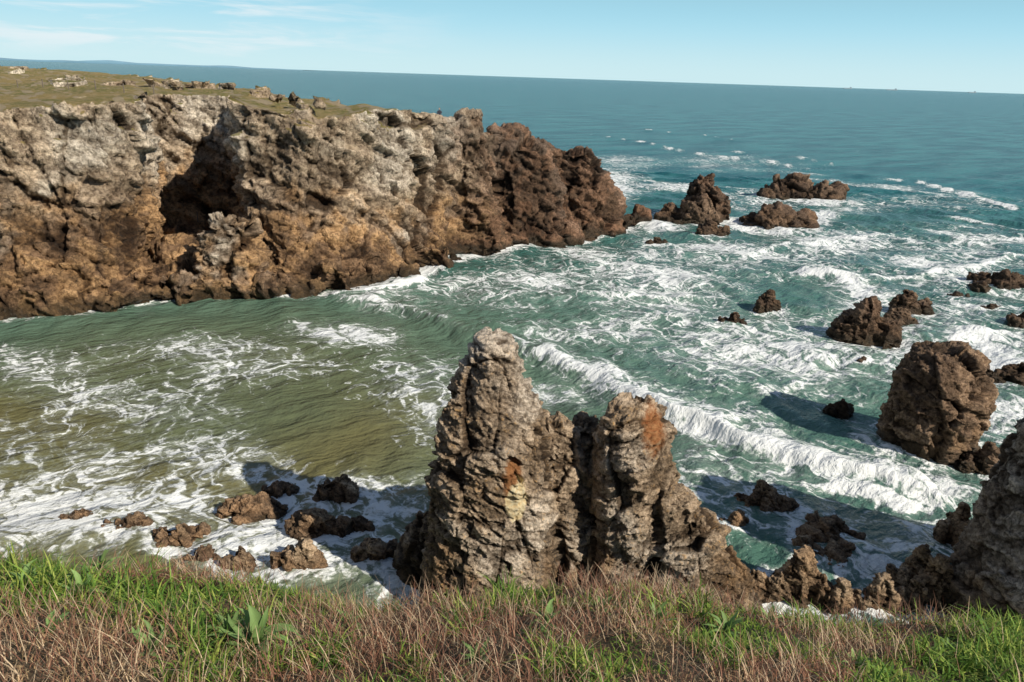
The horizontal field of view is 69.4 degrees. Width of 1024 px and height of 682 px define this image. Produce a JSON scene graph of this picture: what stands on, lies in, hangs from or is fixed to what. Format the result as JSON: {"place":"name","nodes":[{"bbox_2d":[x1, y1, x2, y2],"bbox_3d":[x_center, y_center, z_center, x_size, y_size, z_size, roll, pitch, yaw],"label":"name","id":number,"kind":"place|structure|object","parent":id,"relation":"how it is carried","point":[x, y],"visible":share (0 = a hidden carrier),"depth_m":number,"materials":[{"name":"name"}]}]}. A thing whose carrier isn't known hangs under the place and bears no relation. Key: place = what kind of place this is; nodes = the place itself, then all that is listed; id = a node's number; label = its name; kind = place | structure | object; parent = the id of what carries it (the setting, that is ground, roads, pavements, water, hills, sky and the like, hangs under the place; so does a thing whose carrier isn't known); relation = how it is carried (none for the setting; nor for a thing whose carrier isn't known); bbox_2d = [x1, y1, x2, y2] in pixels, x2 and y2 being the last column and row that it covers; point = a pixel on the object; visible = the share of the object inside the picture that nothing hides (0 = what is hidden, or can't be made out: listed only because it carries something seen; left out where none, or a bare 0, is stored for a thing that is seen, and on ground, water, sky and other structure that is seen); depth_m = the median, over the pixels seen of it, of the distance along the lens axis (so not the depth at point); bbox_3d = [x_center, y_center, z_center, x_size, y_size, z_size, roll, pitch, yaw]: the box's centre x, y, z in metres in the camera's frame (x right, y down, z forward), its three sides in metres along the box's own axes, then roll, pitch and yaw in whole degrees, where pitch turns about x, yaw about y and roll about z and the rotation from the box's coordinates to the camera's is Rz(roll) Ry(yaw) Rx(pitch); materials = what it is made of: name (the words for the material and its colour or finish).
{"place":"outdoors","nodes":[
{"label":"outdoors","id":0,"kind":"place"},
{"bbox_2d":[0,58,311,70],"bbox_3d":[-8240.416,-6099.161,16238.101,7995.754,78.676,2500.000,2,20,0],"label":"distant coastline","id":1,"kind":"structure","parent":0,"point":[112,62],"depth_m":15069.11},
{"bbox_2d":[0,66,652,319],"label":"rocky headland","id":2,"kind":"structure","parent":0,"point":[293,195],"depth_m":71.98,"materials":[{"name":"brown stone"}]},
{"bbox_2d":[16,79,203,221],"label":"rocks","id":3,"kind":"object","parent":2,"relation":"on","point":[110,86],"visible":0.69,"depth_m":84.64,"materials":[{"name":"brown stone"}]},
{"bbox_2d":[0,60,1023,625],"bbox_3d":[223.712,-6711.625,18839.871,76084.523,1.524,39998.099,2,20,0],"label":"sea","id":4,"kind":"structure","parent":0,"point":[170,414],"depth_m":58.14,"materials":[{"name":"liquid"}]},
{"bbox_2d":[58,508,92,519],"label":"shore rock","id":5,"kind":"object","parent":4,"relation":"in","point":[81,513],"visible":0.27,"depth_m":34.37,"materials":[{"name":"brown stone"}]},
{"bbox_2d":[100,511,153,529],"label":"shore rock","id":6,"kind":"object","parent":4,"relation":"in","point":[136,518],"visible":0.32,"depth_m":33.63,"materials":[{"name":"brown stone"}]},
{"bbox_2d":[152,522,210,547],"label":"shore rock","id":7,"kind":"object","parent":4,"relation":"in","point":[184,535],"visible":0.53,"depth_m":32.67,"materials":[{"name":"brown stone"}]},
{"bbox_2d":[183,544,220,561],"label":"shore rock","id":8,"kind":"object","parent":4,"relation":"in","point":[208,550],"visible":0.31,"depth_m":31.63,"materials":[{"name":"brown stone"}]},
{"bbox_2d":[218,545,256,572],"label":"shore rock","id":9,"kind":"object","parent":4,"relation":"in","point":[244,556],"visible":0.4,"depth_m":31.13,"materials":[{"name":"brown stone"}]},
{"bbox_2d":[215,491,288,524],"bbox_3d":[-12.335,8.442,35.747,3.552,2.429,2.288,-12,24,-34],"label":"shore rock","id":10,"kind":"object","parent":4,"relation":"in","point":[249,508],"visible":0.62,"depth_m":35.04,"materials":[{"name":"brown stone"}]},
{"bbox_2d":[261,480,299,498],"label":"shore rock","id":11,"kind":"object","parent":4,"relation":"in","point":[277,488],"visible":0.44,"depth_m":37.13,"materials":[{"name":"brown stone"}]},
{"bbox_2d":[269,537,327,571],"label":"shore rock","id":12,"kind":"object","parent":4,"relation":"in","point":[304,553],"visible":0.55,"depth_m":31.18,"materials":[{"name":"brown stone"}]},
{"bbox_2d":[284,507,353,539],"bbox_3d":[-8.767,8.916,34.030,3.364,2.611,2.116,2,20,0],"label":"shore rock","id":13,"kind":"object","parent":4,"relation":"in","point":[312,523],"visible":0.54,"depth_m":33.63,"materials":[{"name":"brown stone"}]},
{"bbox_2d":[312,473,358,503],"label":"shore rock","id":14,"kind":"object","parent":4,"relation":"in","point":[343,488],"visible":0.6,"depth_m":36.62,"materials":[{"name":"brown stone"}]},
{"bbox_2d":[351,515,374,531],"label":"shore rock","id":15,"kind":"object","parent":4,"relation":"in","point":[361,523],"visible":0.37,"depth_m":34.29,"materials":[{"name":"brown stone"}]},
{"bbox_2d":[350,537,397,562],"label":"shore rock","id":16,"kind":"object","parent":4,"relation":"in","point":[375,549],"visible":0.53,"depth_m":32.17,"materials":[{"name":"brown stone"}]},
{"bbox_2d":[392,326,594,604],"bbox_3d":[-1.253,6.067,29.044,9.842,14.005,5.660,8,21,17],"label":"sea stack","id":17,"kind":"object","parent":4,"relation":"in","point":[507,476],"visible":0.75,"depth_m":27.21,"materials":[{"name":"beige stone"}]},
{"bbox_2d":[645,237,667,243],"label":"offshore rock","id":18,"kind":"object","parent":4,"relation":"in","point":[657,240],"visible":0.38,"depth_m":96.06,"materials":[{"name":"brown stone"}]},
{"bbox_2d":[572,391,762,614],"bbox_3d":[5.987,7.554,28.919,8.605,11.610,4.794,5,20,7],"label":"sea stack","id":19,"kind":"object","parent":4,"relation":"in","point":[642,507],"visible":0.56,"depth_m":27.58,"materials":[{"name":"beige stone"}]},
{"bbox_2d":[654,173,730,224],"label":"offshore rock","id":20,"kind":"object","parent":4,"relation":"in","point":[703,199],"visible":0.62,"depth_m":112.53,"materials":[{"name":"brown stone"}]},
{"bbox_2d":[695,217,730,235],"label":"offshore rock","id":21,"kind":"object","parent":4,"relation":"in","point":[709,226],"visible":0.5,"depth_m":102.27,"materials":[{"name":"brown stone"}]},
{"bbox_2d":[718,312,746,324],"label":"offshore rock","id":22,"kind":"object","parent":4,"relation":"in","point":[734,317],"visible":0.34,"depth_m":65.09,"materials":[{"name":"brown stone"}]},
{"bbox_2d":[719,509,748,526],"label":"shore rock","id":23,"kind":"object","parent":4,"relation":"in","point":[738,518],"visible":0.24,"depth_m":35.23,"materials":[{"name":"brown stone"}]},
{"bbox_2d":[751,569,768,603],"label":"shore rock","id":24,"kind":"object","parent":4,"relation":"in","point":[760,578],"visible":0.25,"depth_m":30.72,"materials":[{"name":"brown stone"}]},
{"bbox_2d":[733,479,799,511],"bbox_3d":[12.842,8.357,37.489,3.293,2.791,2.143,2,20,0],"label":"shore rock","id":25,"kind":"object","parent":4,"relation":"in","point":[765,496],"visible":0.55,"depth_m":36.90,"materials":[{"name":"brown stone"}]},
{"bbox_2d":[753,289,781,313],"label":"offshore rock","id":26,"kind":"object","parent":4,"relation":"in","point":[766,301],"visible":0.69,"depth_m":69.51,"materials":[{"name":"brown stone"}]},
{"bbox_2d":[739,201,819,229],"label":"offshore rock","id":27,"kind":"object","parent":4,"relation":"in","point":[773,215],"visible":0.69,"depth_m":109.19,"materials":[{"name":"brown stone"}]},
{"bbox_2d":[762,545,832,608],"bbox_3d":[11.930,10.200,31.004,3.048,3.550,1.877,2,20,0],"label":"shore rock","id":28,"kind":"object","parent":4,"relation":"in","point":[796,575],"visible":0.7,"depth_m":30.51,"materials":[{"name":"brown stone"}]},
{"bbox_2d":[756,172,849,199],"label":"offshore rock","id":29,"kind":"object","parent":4,"relation":"in","point":[796,185],"visible":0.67,"depth_m":138.32,"materials":[{"name":"brown stone"}]},
{"bbox_2d":[791,532,855,566],"bbox_3d":[14.810,10.045,33.848,4.096,2.128,2.463,-5,21,-18],"label":"shore rock","id":30,"kind":"object","parent":4,"relation":"in","point":[837,548],"visible":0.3,"depth_m":33.47,"materials":[{"name":"brown stone"}]},
{"bbox_2d":[795,510,865,542],"bbox_3d":[14.829,9.424,35.224,3.545,2.462,2.529,-4,21,-17],"label":"shore rock","id":31,"kind":"object","parent":4,"relation":"in","point":[816,527],"visible":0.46,"depth_m":34.68,"materials":[{"name":"brown stone"}]},
{"bbox_2d":[822,398,854,419],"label":"offshore rock","id":32,"kind":"object","parent":4,"relation":"in","point":[843,409],"visible":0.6,"depth_m":48.04,"materials":[{"name":"brown stone"}]},
{"bbox_2d":[822,577,871,615],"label":"shore rock","id":33,"kind":"object","parent":4,"relation":"in","point":[842,593],"visible":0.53,"depth_m":30.12,"materials":[{"name":"brown stone"}]},
{"bbox_2d":[857,356,866,362],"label":"offshore rock","id":34,"kind":"object","parent":4,"relation":"in","point":[862,359],"visible":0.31,"depth_m":56.74,"materials":[{"name":"stone"}]},
{"bbox_2d":[825,295,903,348],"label":"offshore rock","id":35,"kind":"object","parent":4,"relation":"in","point":[863,323],"visible":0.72,"depth_m":61.64,"materials":[{"name":"brown stone"}]},
{"bbox_2d":[862,571,912,614],"bbox_3d":[15.499,10.847,30.546,1.974,2.726,1.483,11,22,24],"label":"shore rock","id":36,"kind":"object","parent":4,"relation":"in","point":[882,584],"visible":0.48,"depth_m":30.23,"materials":[{"name":"brown stone"}]},
{"bbox_2d":[883,307,918,325],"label":"offshore rock","id":37,"kind":"object","parent":4,"relation":"in","point":[904,314],"visible":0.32,"depth_m":66.25,"materials":[{"name":"brown stone"}]},
{"bbox_2d":[886,544,931,587],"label":"shore rock","id":38,"kind":"object","parent":4,"relation":"in","point":[914,563],"visible":0.24,"depth_m":30.88,"materials":[{"name":"brown stone"}]},
{"bbox_2d":[888,289,934,314],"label":"offshore rock","id":39,"kind":"object","parent":4,"relation":"in","point":[907,299],"visible":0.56,"depth_m":70.49,"materials":[{"name":"brown stone"}]},
{"bbox_2d":[875,340,998,465],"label":"offshore rock","id":40,"kind":"object","parent":4,"relation":"in","point":[939,406],"visible":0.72,"depth_m":41.68,"materials":[{"name":"brown stone"}]},
{"bbox_2d":[932,501,970,544],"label":"shore rock","id":41,"kind":"object","parent":4,"relation":"in","point":[943,531],"visible":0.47,"depth_m":34.47,"materials":[{"name":"brown stone"}]},
{"bbox_2d":[947,291,969,296],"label":"offshore rock","id":42,"kind":"object","parent":4,"relation":"in","point":[956,293],"visible":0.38,"depth_m":75.92,"materials":[{"name":"brown stone"}]},
{"bbox_2d":[953,441,999,474],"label":"offshore rock","id":43,"kind":"object","parent":4,"relation":"in","point":[984,459],"visible":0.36,"depth_m":41.30,"materials":[{"name":"brown stone"}]},
{"bbox_2d":[980,303,999,309],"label":"offshore rock","id":44,"kind":"object","parent":4,"relation":"in","point":[991,306],"visible":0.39,"depth_m":72.23,"materials":[{"name":"brown stone"}]},
{"bbox_2d":[966,269,1023,292],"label":"offshore rock","id":45,"kind":"object","parent":4,"relation":"in","point":[1002,279],"visible":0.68,"depth_m":79.69,"materials":[{"name":"brown stone"}]},
{"bbox_2d":[986,362,1023,385],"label":"offshore rock","id":46,"kind":"object","parent":4,"relation":"in","point":[1013,373],"visible":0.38,"depth_m":54.46,"materials":[{"name":"brown stone"}]},
{"bbox_2d":[1006,312,1023,328],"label":"offshore rock","id":47,"kind":"object","parent":4,"relation":"in","point":[1014,320],"visible":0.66,"depth_m":67.73,"materials":[{"name":"brown stone"}]},
{"bbox_2d":[0,534,1023,681],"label":"clifftop ground","id":48,"kind":"structure","parent":0,"point":[606,644],"depth_m":3.11,"materials":[{"name":"brown plant"}]},
{"bbox_2d":[3,558,45,587],"bbox_3d":[-2.248,1.078,3.380,0.210,0.108,0.148,-12,24,-34],"label":"broadleaf plant","id":49,"kind":"object","parent":48,"relation":"on","point":[27,567],"visible":0.56,"depth_m":3.39,"materials":[{"name":"green plant"}]},
{"bbox_2d":[26,608,69,640],"bbox_3d":[-1.756,1.080,2.834,0.138,0.094,0.161,14,23,30],"label":"broadleaf plant","id":50,"kind":"object","parent":48,"relation":"on","point":[51,615],"visible":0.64,"depth_m":2.84,"materials":[{"name":"green plant"}]},
{"bbox_2d":[58,569,104,596],"bbox_3d":[-1.976,1.103,3.393,0.202,0.132,0.202,-7,22,-24],"label":"broadleaf plant","id":51,"kind":"object","parent":48,"relation":"on","point":[77,578],"visible":0.61,"depth_m":3.38,"materials":[{"name":"green plant"}]},
{"bbox_2d":[78,548,121,572],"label":"broadleaf plant","id":52,"kind":"object","parent":48,"relation":"on","point":[101,558],"visible":0.52,"depth_m":3.94,"materials":[{"name":"green plant"}]},
{"bbox_2d":[128,619,176,657],"bbox_3d":[-1.381,1.151,2.829,0.138,0.117,0.218,-17,27,-42],"label":"broadleaf plant","id":53,"kind":"object","parent":48,"relation":"on","point":[151,631],"visible":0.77,"depth_m":2.85,"materials":[{"name":"green plant"}]},
{"bbox_2d":[205,609,246,649],"bbox_3d":[-1.184,1.202,3.086,0.241,0.122,0.190,9,21,20],"label":"broadleaf plant","id":54,"kind":"object","parent":48,"relation":"on","point":[225,620],"visible":0.5,"depth_m":3.10,"materials":[{"name":"green plant"}]},
{"bbox_2d":[217,603,300,661],"bbox_3d":[-1.049,1.216,3.019,0.356,0.186,0.256,2,20,0],"label":"broadleaf plant","id":55,"kind":"object","parent":48,"relation":"on","point":[252,614],"visible":0.63,"depth_m":3.07,"materials":[{"name":"green leaves"}]},
{"bbox_2d":[333,610,363,630],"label":"broadleaf plant","id":56,"kind":"object","parent":48,"relation":"on","point":[358,624],"visible":0.41,"depth_m":3.54,"materials":[{"name":"green plant"}]},
{"bbox_2d":[459,638,495,665],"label":"broadleaf plant","id":57,"kind":"object","parent":48,"relation":"on","point":[469,655],"visible":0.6,"depth_m":2.99,"materials":[{"name":"green plant"}]},
{"bbox_2d":[528,598,560,632],"bbox_3d":[0.150,1.269,3.392,0.158,0.101,0.216,2,20,0],"label":"broadleaf plant","id":58,"kind":"object","parent":48,"relation":"on","point":[550,608],"visible":0.64,"depth_m":3.41,"materials":[{"name":"green plant"}]},
{"bbox_2d":[583,596,613,616],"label":"broadleaf plant","id":59,"kind":"object","parent":48,"relation":"on","point":[604,603],"visible":0.48,"depth_m":3.61,"materials":[{"name":"green plant"}]},
{"bbox_2d":[639,602,676,629],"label":"broadleaf plant","id":60,"kind":"object","parent":48,"relation":"on","point":[662,609],"visible":0.32,"depth_m":3.52,"materials":[{"name":"green plant"}]},
{"bbox_2d":[704,610,744,638],"bbox_3d":[1.018,1.362,3.488,0.203,0.123,0.163,2,20,0],"label":"broadleaf plant","id":61,"kind":"object","parent":48,"relation":"on","point":[725,622],"visible":0.8,"depth_m":3.53,"materials":[{"name":"green plant"}]},
{"bbox_2d":[759,603,782,624],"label":"broadleaf plant","id":62,"kind":"object","parent":48,"relation":"on","point":[771,611],"visible":0.63,"depth_m":3.93,"materials":[{"name":"green plant"}]},
{"bbox_2d":[840,647,878,669],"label":"broadleaf plant","id":63,"kind":"object","parent":48,"relation":"on","point":[859,661],"visible":0.48,"depth_m":3.12,"materials":[{"name":"green plant"}]},
{"bbox_2d":[906,553,954,614],"bbox_3d":[17.530,10.412,30.627,2.777,3.646,1.626,2,20,0],"label":"shore rock","id":64,"kind":"object","parent":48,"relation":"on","point":[936,576],"visible":0.55,"depth_m":30.24,"materials":[{"name":"brown stone"}]},
{"bbox_2d":[931,637,969,655],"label":"broadleaf plant","id":65,"kind":"object","parent":48,"relation":"on","point":[952,644],"visible":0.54,"depth_m":3.60,"materials":[{"name":"green plant"}]},
{"bbox_2d":[951,520,969,546],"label":"shore rock","id":66,"kind":"object","parent":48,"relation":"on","point":[959,530],"visible":0.06,"depth_m":34.17,"materials":[{"name":"brown stone"}]},
{"bbox_2d":[0,0,1023,93],"label":"sky","id":67,"kind":"structure","parent":0,"point":[925,45],"materials":[{"name":"blue"}]},
{"bbox_2d":[943,418,1023,624],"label":"cliff spur","id":68,"kind":"structure","parent":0,"point":[987,558],"depth_m":28.81,"materials":[{"name":"stone"}]}
]}

